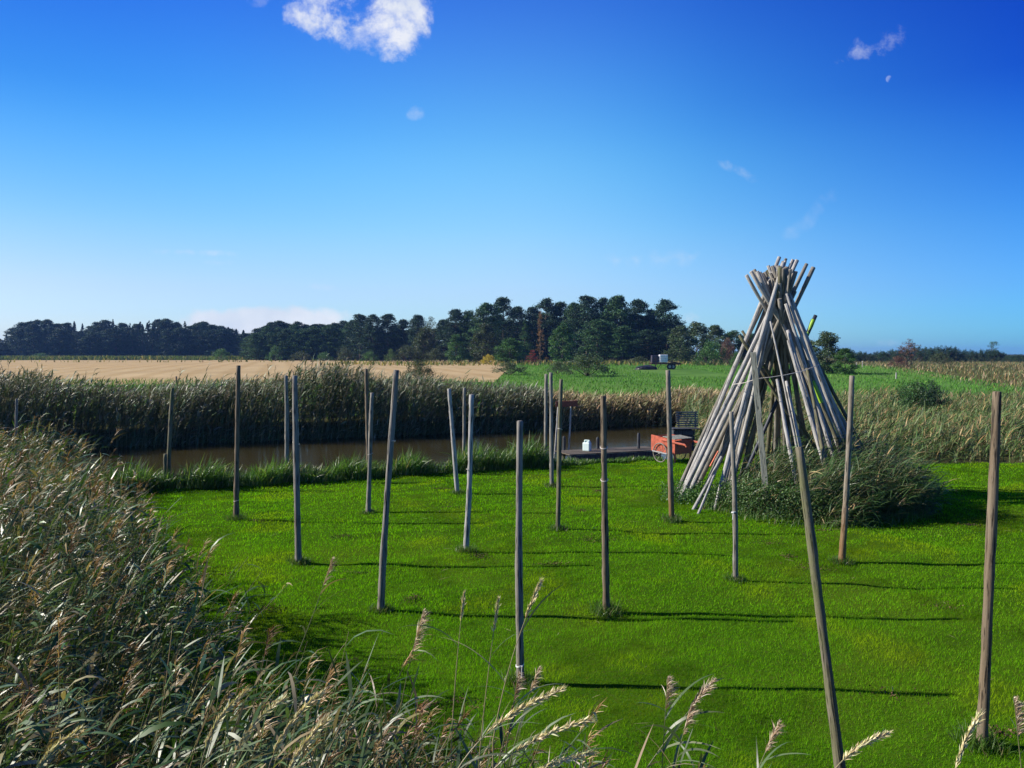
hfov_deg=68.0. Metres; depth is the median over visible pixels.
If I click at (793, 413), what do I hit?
stacked pole
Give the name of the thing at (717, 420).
stacked pole
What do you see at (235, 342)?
pine tree
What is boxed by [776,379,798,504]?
stacked pole
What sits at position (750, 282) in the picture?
stacked pole
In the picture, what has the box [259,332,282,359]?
pine tree
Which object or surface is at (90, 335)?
pine tree
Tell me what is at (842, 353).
broadleaf tree
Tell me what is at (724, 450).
stacked pole
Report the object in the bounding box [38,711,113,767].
grass stalk
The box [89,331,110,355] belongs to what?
pine tree
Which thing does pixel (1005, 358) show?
shrub
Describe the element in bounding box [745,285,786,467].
stacked pole
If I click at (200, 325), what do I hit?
pine tree
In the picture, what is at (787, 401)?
stacked pole
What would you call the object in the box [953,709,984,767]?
grass stalk
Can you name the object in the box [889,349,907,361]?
shrub
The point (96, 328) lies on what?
pine tree
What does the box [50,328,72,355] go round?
pine tree
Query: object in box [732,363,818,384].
rope
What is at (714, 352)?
shrub
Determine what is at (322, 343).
pine tree
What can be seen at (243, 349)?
pine tree
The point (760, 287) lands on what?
stacked pole
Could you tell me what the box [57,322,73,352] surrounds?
pine tree
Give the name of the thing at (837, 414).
stacked pole
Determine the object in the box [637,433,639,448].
mooring post
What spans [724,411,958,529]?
reed thicket
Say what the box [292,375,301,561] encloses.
lawn pole
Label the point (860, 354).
shrub
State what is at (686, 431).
slatted bench
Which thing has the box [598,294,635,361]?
pine tree
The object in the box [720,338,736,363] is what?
shrub
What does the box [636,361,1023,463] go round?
marsh grass
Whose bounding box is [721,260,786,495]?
stacked pole
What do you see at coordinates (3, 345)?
pine tree
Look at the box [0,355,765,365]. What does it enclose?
field margin grass
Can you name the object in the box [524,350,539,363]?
shrub
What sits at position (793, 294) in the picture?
stacked pole
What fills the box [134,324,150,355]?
spruce tree
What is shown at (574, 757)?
grass stalk
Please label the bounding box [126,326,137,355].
spruce tree
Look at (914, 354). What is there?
shrub
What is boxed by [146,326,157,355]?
spruce tree
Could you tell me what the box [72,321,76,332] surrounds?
spruce tree
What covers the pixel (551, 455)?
lawn pole
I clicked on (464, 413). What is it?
lawn pole
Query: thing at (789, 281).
stacked pole
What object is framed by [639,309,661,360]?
pine tree
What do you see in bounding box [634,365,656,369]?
covered heap
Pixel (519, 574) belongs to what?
lawn pole
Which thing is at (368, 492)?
lawn pole
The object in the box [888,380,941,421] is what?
shrub
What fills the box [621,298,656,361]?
pine tree
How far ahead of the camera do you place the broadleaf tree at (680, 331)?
203.53 m
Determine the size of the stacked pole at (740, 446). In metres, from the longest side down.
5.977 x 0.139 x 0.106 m
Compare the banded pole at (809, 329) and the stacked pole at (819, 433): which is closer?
the stacked pole at (819, 433)
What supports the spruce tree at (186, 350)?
on the ground at (1004, 457)
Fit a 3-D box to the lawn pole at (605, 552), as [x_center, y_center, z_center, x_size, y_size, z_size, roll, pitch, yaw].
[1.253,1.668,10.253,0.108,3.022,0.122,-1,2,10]
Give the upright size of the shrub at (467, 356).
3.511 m
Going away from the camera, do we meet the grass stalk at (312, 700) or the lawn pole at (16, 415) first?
the grass stalk at (312, 700)
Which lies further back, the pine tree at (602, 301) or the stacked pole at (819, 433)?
the pine tree at (602, 301)
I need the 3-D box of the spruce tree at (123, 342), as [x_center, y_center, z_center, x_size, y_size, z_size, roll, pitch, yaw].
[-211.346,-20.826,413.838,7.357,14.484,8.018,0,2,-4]
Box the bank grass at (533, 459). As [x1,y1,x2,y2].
[19,432,663,498]
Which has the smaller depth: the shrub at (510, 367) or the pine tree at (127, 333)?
the shrub at (510, 367)
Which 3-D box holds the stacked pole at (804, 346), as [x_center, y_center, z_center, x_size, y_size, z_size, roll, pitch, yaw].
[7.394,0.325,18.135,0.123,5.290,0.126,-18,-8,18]
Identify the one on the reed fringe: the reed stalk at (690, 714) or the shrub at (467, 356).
the reed stalk at (690, 714)
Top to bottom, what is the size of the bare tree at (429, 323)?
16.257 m
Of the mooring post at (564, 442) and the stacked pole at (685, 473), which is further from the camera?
the mooring post at (564, 442)
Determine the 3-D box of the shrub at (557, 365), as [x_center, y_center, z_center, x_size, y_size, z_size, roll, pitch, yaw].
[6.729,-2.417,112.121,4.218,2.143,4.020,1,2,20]
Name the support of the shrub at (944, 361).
on the ground at (1004, 457)
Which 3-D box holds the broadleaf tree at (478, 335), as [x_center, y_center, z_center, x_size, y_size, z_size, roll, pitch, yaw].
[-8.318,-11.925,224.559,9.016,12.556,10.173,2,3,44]
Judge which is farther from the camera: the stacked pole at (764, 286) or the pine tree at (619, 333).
the pine tree at (619, 333)
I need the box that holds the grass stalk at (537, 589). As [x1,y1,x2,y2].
[443,577,563,767]
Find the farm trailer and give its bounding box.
[650,361,680,369]
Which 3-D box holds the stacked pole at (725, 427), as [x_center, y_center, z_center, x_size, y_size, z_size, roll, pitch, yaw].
[6.140,-0.148,19.549,0.164,6.487,0.155,24,3,-22]
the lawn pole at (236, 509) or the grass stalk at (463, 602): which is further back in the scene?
the lawn pole at (236, 509)
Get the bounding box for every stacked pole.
[677,258,786,489]
[679,259,794,499]
[680,256,780,492]
[688,259,798,496]
[694,261,783,488]
[696,263,807,488]
[702,266,814,488]
[709,273,792,473]
[714,262,784,504]
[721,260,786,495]
[724,290,796,443]
[726,300,775,498]
[727,266,788,482]
[736,277,777,446]
[737,271,797,469]
[738,297,790,478]
[738,335,817,461]
[741,330,818,453]
[745,274,838,436]
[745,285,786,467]
[749,270,854,450]
[753,269,860,452]
[755,271,841,444]
[760,272,834,425]
[762,272,860,447]
[762,320,779,361]
[764,271,827,450]
[765,267,782,461]
[766,270,861,445]
[768,280,834,449]
[769,273,809,390]
[770,265,805,358]
[770,321,797,446]
[771,269,791,457]
[772,278,809,392]
[773,266,779,458]
[776,265,804,452]
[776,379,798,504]
[777,298,795,449]
[778,283,786,465]
[779,268,784,452]
[783,308,807,443]
[784,267,789,437]
[784,303,835,467]
[785,293,839,452]
[785,381,806,467]
[786,330,829,466]
[787,340,821,462]
[789,292,845,448]
[793,299,855,456]
[805,368,833,504]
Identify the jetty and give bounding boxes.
[555,446,660,464]
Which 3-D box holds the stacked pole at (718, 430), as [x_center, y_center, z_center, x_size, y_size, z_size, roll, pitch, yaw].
[5.726,-0.139,18.840,0.139,6.568,0.147,27,-3,-25]
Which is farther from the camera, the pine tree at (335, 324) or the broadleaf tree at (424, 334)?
the pine tree at (335, 324)
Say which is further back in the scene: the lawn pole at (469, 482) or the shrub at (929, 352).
the shrub at (929, 352)
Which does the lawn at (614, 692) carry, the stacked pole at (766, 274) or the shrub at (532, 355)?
the stacked pole at (766, 274)
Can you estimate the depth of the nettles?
16.30 m
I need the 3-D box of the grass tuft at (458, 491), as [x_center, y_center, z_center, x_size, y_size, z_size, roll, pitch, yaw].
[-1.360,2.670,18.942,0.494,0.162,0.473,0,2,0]
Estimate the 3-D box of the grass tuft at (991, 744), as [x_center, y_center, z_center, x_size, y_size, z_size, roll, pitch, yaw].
[4.194,3.155,6.809,0.530,0.195,0.547,0,2,0]
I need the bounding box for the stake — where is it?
[163,454,166,477]
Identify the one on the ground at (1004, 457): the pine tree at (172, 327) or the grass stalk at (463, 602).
the pine tree at (172, 327)
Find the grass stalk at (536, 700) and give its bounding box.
[458,682,566,767]
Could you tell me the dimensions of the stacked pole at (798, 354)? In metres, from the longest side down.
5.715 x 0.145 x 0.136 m
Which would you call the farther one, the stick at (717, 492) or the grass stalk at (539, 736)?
the stick at (717, 492)
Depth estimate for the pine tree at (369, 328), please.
282.77 m
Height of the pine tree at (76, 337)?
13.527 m
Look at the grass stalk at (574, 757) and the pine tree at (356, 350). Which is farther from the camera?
the pine tree at (356, 350)
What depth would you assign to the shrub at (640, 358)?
204.09 m
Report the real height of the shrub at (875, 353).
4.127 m
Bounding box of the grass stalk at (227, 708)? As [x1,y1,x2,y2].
[200,684,266,767]
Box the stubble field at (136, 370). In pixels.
[0,360,506,383]
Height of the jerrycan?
0.390 m
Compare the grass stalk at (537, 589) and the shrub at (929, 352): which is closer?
the grass stalk at (537, 589)
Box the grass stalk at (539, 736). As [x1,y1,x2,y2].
[494,714,596,767]
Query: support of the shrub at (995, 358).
on the ground at (1004, 457)
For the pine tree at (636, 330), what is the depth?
297.50 m
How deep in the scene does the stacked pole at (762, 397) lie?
19.46 m
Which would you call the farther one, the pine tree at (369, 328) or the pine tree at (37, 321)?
the pine tree at (37, 321)
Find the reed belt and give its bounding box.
[0,351,770,452]
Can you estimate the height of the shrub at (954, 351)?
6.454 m
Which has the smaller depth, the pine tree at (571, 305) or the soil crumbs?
the soil crumbs
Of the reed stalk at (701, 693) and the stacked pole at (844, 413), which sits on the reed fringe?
the reed stalk at (701, 693)
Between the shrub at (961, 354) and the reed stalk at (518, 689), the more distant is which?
the shrub at (961, 354)
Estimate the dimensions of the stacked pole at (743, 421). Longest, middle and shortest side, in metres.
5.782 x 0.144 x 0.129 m
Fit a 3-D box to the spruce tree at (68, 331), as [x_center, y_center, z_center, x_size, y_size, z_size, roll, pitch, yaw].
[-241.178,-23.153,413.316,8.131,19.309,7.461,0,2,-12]
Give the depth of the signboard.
27.04 m
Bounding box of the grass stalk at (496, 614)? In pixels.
[479,596,538,767]
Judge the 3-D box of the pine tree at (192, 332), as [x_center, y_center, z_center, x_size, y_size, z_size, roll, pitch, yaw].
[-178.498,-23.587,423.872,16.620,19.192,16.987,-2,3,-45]
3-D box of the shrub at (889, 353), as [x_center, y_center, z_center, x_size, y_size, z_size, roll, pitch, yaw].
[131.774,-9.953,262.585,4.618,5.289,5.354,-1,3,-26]
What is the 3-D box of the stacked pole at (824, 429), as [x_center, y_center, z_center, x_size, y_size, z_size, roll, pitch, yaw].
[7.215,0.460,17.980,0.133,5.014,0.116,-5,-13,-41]
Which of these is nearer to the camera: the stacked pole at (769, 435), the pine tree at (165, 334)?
the stacked pole at (769, 435)
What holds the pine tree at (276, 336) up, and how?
on the stubble field at (136, 370)
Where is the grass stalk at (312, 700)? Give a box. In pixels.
[268,689,347,767]
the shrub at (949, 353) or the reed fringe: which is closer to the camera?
the reed fringe
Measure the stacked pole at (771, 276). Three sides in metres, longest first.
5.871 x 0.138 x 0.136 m
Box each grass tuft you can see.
[223,512,247,521]
[285,554,311,565]
[360,508,377,514]
[367,602,395,614]
[449,487,464,494]
[453,543,478,552]
[499,664,536,687]
[542,480,556,487]
[548,522,568,531]
[587,596,626,619]
[660,511,681,522]
[723,571,746,583]
[827,554,856,566]
[946,720,1017,757]
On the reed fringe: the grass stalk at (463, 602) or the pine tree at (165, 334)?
the grass stalk at (463, 602)
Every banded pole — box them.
[746,315,816,469]
[805,359,843,457]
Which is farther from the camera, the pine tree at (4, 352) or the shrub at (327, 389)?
the pine tree at (4, 352)
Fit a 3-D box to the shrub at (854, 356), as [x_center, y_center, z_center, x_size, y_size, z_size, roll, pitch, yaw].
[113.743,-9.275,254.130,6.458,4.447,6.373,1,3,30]
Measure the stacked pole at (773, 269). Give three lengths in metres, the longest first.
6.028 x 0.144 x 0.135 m
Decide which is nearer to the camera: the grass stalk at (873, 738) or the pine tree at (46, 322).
the grass stalk at (873, 738)
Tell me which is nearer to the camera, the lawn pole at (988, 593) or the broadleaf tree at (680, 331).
the lawn pole at (988, 593)
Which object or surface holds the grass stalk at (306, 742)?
on the undergrowth
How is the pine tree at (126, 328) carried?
on the ground at (1004, 457)
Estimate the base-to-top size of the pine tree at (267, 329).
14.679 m
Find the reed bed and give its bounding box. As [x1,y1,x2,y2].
[0,412,409,767]
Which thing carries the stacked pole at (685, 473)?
on the lawn at (614, 692)
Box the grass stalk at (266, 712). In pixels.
[230,694,296,767]
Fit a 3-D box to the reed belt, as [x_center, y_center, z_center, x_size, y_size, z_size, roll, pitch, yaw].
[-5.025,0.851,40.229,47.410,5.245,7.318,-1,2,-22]
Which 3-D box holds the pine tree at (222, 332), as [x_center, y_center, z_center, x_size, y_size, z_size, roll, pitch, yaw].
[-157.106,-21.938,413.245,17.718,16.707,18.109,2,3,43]
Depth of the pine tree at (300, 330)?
308.08 m
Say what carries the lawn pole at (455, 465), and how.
on the lawn at (614, 692)
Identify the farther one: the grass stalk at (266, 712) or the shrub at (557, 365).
the shrub at (557, 365)
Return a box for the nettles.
[655,470,936,529]
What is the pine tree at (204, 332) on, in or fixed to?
on the ground at (1004, 457)
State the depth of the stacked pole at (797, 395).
19.23 m
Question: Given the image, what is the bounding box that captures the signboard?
[554,401,577,460]
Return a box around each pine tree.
[0,342,9,347]
[0,347,20,355]
[2,327,17,348]
[5,328,26,353]
[8,322,25,341]
[22,320,33,354]
[22,323,47,355]
[29,319,45,327]
[39,319,53,328]
[42,329,72,355]
[50,323,61,328]
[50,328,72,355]
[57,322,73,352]
[66,334,87,355]
[67,331,85,355]
[71,335,99,355]
[74,332,103,356]
[82,325,91,332]
[87,321,103,331]
[87,326,104,349]
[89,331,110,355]
[96,328,122,355]
[99,319,113,328]
[99,327,130,356]
[114,322,128,344]
[116,327,134,346]
[117,329,140,354]
[126,323,148,354]
[146,319,160,351]
[147,320,176,354]
[155,328,179,355]
[161,324,181,349]
[166,327,193,355]
[178,325,201,354]
[184,332,210,356]
[189,322,207,350]
[193,329,218,355]
[199,329,229,356]
[205,324,218,329]
[206,328,236,354]
[225,328,239,346]
[226,334,242,355]
[232,333,252,355]
[238,337,251,359]
[240,335,263,359]
[243,333,263,359]
[244,328,260,359]
[247,333,273,359]
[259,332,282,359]
[260,326,273,356]
[262,333,291,359]
[265,322,278,329]
[269,328,302,359]
[271,320,287,359]
[278,323,290,328]
[280,329,306,359]
[287,324,301,353]
[288,328,315,358]
[291,321,303,359]
[296,326,325,359]
[309,334,333,358]
[317,324,342,359]
[324,322,339,359]
[324,328,345,359]
[331,331,353,358]
[336,334,363,359]
[337,320,348,328]
[340,322,353,360]
[343,313,371,359]
[349,333,375,360]
[357,314,387,360]
[374,313,404,359]
[386,327,410,360]
[391,319,412,360]
[398,333,415,360]
[405,314,430,359]
[429,319,454,360]
[440,309,468,359]
[455,309,479,361]
[467,302,504,357]
[488,296,523,358]
[504,306,531,354]
[520,306,543,360]
[526,297,562,361]
[547,301,576,356]
[558,302,585,357]
[567,294,603,361]
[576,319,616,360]
[585,297,619,360]
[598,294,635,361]
[602,325,642,361]
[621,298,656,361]
[624,314,644,359]
[629,329,667,361]
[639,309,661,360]
[644,298,685,360]
[649,330,682,360]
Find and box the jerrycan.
[583,440,590,450]
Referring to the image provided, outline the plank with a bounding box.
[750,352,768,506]
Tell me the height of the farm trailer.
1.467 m
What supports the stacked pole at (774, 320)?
on the lawn at (614, 692)
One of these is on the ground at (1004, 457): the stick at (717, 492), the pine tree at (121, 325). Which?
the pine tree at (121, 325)
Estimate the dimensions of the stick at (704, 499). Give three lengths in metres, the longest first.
1.904 x 0.080 x 0.064 m
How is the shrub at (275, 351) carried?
on the stubble field at (136, 370)
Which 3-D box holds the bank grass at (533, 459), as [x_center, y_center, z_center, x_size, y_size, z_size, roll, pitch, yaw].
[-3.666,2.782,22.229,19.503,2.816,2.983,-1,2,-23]
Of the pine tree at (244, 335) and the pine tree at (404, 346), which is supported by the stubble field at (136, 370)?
the pine tree at (404, 346)
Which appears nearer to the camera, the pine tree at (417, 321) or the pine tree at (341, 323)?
the pine tree at (417, 321)
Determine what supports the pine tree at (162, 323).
on the ground at (1004, 457)
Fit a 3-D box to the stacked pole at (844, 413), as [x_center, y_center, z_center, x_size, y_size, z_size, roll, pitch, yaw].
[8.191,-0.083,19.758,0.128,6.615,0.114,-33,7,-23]
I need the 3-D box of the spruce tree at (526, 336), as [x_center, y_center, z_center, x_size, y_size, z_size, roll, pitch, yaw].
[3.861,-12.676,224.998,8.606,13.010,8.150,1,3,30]
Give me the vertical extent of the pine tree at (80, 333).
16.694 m
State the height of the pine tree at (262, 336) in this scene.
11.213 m
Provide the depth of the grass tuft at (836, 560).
12.72 m
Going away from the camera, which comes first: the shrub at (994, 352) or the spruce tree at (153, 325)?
the shrub at (994, 352)
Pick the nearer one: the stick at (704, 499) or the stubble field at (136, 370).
the stick at (704, 499)
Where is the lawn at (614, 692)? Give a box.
[34,454,1023,767]
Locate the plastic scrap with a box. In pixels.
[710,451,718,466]
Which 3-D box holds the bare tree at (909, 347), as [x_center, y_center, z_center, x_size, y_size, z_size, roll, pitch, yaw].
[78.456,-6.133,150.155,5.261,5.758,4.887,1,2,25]
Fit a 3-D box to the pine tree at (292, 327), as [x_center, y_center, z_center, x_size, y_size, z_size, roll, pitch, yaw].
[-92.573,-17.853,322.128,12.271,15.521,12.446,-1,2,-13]
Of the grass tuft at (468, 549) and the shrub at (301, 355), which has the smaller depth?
the grass tuft at (468, 549)
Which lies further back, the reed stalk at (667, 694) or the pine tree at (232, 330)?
the pine tree at (232, 330)
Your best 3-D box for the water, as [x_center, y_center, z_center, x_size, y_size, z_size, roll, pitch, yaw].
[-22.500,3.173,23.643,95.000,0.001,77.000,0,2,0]
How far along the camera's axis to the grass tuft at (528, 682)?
8.07 m
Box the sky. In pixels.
[0,0,1023,353]
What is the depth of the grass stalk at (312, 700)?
2.52 m
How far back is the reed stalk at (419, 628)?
3.71 m
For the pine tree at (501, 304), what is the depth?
252.89 m
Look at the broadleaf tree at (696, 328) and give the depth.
213.18 m
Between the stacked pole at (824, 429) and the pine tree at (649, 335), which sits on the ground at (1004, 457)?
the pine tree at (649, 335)
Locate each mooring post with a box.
[563,436,565,457]
[596,437,598,448]
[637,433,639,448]
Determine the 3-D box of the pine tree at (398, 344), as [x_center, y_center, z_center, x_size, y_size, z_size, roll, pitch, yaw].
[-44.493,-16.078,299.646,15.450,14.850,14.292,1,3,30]
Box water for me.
[1,424,674,486]
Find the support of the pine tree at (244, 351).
on the stubble field at (136, 370)
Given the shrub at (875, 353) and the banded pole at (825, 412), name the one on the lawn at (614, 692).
the banded pole at (825, 412)
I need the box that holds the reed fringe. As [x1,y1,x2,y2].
[229,630,771,767]
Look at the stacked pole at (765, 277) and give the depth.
19.35 m
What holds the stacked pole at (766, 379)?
on the lawn at (614, 692)
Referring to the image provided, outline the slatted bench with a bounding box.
[672,411,700,450]
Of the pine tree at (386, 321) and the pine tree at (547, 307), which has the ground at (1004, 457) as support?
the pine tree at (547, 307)
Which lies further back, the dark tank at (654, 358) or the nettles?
the dark tank at (654, 358)
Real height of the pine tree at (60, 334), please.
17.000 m
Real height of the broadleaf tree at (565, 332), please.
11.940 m
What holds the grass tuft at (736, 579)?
on the lawn at (614, 692)
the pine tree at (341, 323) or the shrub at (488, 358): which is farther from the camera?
the pine tree at (341, 323)
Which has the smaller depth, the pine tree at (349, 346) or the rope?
the rope
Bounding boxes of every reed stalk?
[296,556,352,729]
[393,608,455,766]
[488,666,542,765]
[504,670,564,767]
[633,702,716,767]
[636,675,722,767]
[662,673,723,767]
[758,719,809,767]
[1011,696,1023,767]
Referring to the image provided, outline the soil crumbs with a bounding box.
[212,480,1022,742]
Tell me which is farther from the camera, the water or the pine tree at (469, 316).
the pine tree at (469, 316)
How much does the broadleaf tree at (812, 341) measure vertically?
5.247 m
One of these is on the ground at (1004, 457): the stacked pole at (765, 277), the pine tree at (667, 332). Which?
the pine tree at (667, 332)
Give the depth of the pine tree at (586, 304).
242.98 m
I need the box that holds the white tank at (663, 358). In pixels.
[659,355,667,362]
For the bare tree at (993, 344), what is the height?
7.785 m
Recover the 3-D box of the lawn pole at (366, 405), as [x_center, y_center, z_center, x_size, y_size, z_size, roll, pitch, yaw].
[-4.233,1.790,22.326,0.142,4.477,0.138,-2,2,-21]
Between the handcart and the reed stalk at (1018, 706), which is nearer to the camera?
the reed stalk at (1018, 706)
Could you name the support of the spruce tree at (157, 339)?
on the ground at (1004, 457)
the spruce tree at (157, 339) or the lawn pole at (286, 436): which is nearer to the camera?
the lawn pole at (286, 436)
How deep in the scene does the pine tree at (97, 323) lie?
433.09 m
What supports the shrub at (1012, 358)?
on the ground at (1004, 457)
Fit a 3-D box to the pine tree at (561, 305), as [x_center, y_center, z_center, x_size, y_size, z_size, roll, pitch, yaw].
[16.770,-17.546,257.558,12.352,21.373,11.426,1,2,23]
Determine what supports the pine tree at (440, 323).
on the stubble field at (136, 370)
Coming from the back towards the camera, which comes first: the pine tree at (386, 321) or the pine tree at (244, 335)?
the pine tree at (244, 335)
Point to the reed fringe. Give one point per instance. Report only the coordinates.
(381, 744)
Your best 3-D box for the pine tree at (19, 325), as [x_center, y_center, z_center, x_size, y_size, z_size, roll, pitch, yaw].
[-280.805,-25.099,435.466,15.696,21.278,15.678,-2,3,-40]
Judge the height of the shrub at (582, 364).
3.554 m
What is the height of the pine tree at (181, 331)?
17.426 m
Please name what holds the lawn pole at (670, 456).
on the lawn at (614, 692)
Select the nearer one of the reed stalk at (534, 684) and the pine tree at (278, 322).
the reed stalk at (534, 684)
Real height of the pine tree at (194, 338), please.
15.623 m
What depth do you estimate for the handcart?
24.47 m
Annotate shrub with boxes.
[33,353,47,356]
[207,348,237,360]
[264,344,282,360]
[289,351,310,360]
[313,352,336,360]
[313,362,352,421]
[334,346,352,361]
[359,351,378,361]
[384,349,396,361]
[395,344,417,362]
[401,359,436,378]
[423,347,446,361]
[459,353,477,363]
[480,354,497,364]
[490,361,527,374]
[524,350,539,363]
[544,361,571,373]
[555,353,617,376]
[630,356,647,362]
[690,339,727,364]
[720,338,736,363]
[727,351,742,365]
[844,350,861,361]
[854,351,866,361]
[861,352,872,361]
[871,352,886,361]
[872,351,890,361]
[887,349,895,361]
[887,356,909,367]
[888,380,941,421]
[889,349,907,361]
[907,379,952,413]
[909,347,922,360]
[912,347,928,361]
[922,346,935,361]
[927,351,952,364]
[930,345,947,361]
[939,347,954,360]
[946,346,959,361]
[952,349,968,361]
[963,349,977,361]
[974,349,988,361]
[983,349,1001,361]
[989,350,1004,360]
[1001,355,1017,361]
[1006,354,1022,361]
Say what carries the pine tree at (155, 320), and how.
on the ground at (1004, 457)
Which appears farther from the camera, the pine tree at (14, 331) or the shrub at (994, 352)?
the pine tree at (14, 331)
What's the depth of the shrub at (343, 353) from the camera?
261.07 m
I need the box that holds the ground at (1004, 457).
[0,355,1023,767]
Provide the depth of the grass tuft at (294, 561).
12.74 m
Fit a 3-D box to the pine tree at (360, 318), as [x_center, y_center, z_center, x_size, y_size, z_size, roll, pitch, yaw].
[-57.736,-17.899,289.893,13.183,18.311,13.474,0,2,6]
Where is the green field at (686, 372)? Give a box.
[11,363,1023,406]
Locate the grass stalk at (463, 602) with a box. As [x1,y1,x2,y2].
[399,590,466,767]
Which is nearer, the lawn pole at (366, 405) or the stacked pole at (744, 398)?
the stacked pole at (744, 398)
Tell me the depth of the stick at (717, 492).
17.49 m
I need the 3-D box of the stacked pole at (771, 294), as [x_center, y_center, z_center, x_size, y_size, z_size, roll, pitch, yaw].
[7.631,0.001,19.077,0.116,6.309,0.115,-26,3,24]
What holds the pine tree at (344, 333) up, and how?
on the stubble field at (136, 370)
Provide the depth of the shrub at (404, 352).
233.99 m
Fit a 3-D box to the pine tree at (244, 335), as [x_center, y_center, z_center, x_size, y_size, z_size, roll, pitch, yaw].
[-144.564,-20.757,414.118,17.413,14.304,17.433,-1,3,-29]
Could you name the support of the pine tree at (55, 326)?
on the ground at (1004, 457)
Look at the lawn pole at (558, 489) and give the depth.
14.98 m
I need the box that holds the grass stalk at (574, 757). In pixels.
[539,746,598,767]
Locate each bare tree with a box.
[425,316,439,360]
[895,338,919,364]
[989,341,999,351]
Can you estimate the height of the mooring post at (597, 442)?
1.834 m
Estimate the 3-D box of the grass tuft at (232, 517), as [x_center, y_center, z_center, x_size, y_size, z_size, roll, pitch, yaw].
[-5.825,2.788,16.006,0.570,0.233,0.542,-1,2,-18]
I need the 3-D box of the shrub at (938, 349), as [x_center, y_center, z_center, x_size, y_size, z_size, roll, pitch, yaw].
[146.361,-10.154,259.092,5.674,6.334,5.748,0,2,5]
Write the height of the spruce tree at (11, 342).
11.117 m
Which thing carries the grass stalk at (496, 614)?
on the reed fringe
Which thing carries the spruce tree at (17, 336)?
on the ground at (1004, 457)
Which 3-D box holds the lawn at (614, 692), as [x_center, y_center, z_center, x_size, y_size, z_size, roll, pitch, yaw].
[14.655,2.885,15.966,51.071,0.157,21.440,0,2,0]
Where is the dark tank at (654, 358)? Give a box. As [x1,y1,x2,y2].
[651,355,658,362]
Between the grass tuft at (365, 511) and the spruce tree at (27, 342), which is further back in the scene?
the spruce tree at (27, 342)
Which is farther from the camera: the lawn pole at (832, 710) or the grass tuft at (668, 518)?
the grass tuft at (668, 518)
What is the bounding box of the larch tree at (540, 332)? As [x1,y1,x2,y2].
[536,308,546,362]
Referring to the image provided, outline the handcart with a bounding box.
[651,434,697,462]
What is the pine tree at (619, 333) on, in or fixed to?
on the ground at (1004, 457)
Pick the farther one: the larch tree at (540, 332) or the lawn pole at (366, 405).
the larch tree at (540, 332)
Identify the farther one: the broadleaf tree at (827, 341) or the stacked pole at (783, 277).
the broadleaf tree at (827, 341)
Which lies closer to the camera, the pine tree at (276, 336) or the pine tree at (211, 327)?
the pine tree at (276, 336)
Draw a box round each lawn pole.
[14,399,17,460]
[167,388,173,474]
[233,365,240,519]
[284,376,288,468]
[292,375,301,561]
[364,369,368,464]
[366,393,373,512]
[377,370,398,611]
[447,388,458,493]
[462,388,465,451]
[463,394,473,549]
[515,420,523,679]
[544,374,547,454]
[549,372,553,485]
[555,379,562,529]
[600,396,609,614]
[665,370,673,520]
[729,411,737,577]
[795,447,845,767]
[838,375,854,563]
[976,391,1001,748]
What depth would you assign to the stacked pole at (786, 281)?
19.38 m
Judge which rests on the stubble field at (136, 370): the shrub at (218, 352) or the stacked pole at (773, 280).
the shrub at (218, 352)
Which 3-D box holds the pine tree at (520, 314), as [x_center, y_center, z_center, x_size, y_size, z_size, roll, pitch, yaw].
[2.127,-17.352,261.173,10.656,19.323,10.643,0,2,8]
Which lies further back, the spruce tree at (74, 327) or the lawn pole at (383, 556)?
the spruce tree at (74, 327)
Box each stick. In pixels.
[692,456,722,509]
[697,466,718,513]
[713,478,721,509]
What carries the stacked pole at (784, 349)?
on the lawn at (614, 692)
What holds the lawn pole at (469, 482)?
on the lawn at (614, 692)
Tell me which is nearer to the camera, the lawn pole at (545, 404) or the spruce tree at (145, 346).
the lawn pole at (545, 404)
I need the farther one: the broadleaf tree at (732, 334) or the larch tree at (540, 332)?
the broadleaf tree at (732, 334)
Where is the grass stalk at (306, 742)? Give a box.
[289,716,333,767]
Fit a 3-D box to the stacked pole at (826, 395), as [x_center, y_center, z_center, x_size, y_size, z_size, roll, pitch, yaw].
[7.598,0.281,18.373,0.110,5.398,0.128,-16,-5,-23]
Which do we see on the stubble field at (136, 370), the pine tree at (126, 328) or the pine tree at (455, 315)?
the pine tree at (455, 315)
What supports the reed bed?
on the ground at (1004, 457)
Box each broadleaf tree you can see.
[407,328,437,361]
[445,334,465,362]
[468,323,498,362]
[492,337,526,363]
[547,322,578,363]
[663,325,698,362]
[682,321,712,362]
[697,325,730,362]
[721,329,750,359]
[736,333,758,361]
[810,340,820,358]
[812,331,843,373]
[831,348,859,374]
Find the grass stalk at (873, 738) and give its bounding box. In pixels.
[835,729,893,767]
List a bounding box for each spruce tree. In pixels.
[5,339,17,355]
[11,330,22,356]
[20,326,32,355]
[31,332,46,354]
[39,327,52,354]
[44,330,62,354]
[62,324,73,355]
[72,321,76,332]
[116,333,127,355]
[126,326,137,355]
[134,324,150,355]
[143,322,151,354]
[146,322,156,355]
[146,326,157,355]
[151,328,161,355]
[182,327,197,355]
[512,319,536,361]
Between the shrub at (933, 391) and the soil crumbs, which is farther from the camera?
the shrub at (933, 391)
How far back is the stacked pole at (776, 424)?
19.90 m
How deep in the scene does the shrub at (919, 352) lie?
260.39 m
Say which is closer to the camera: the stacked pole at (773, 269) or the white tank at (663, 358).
the stacked pole at (773, 269)

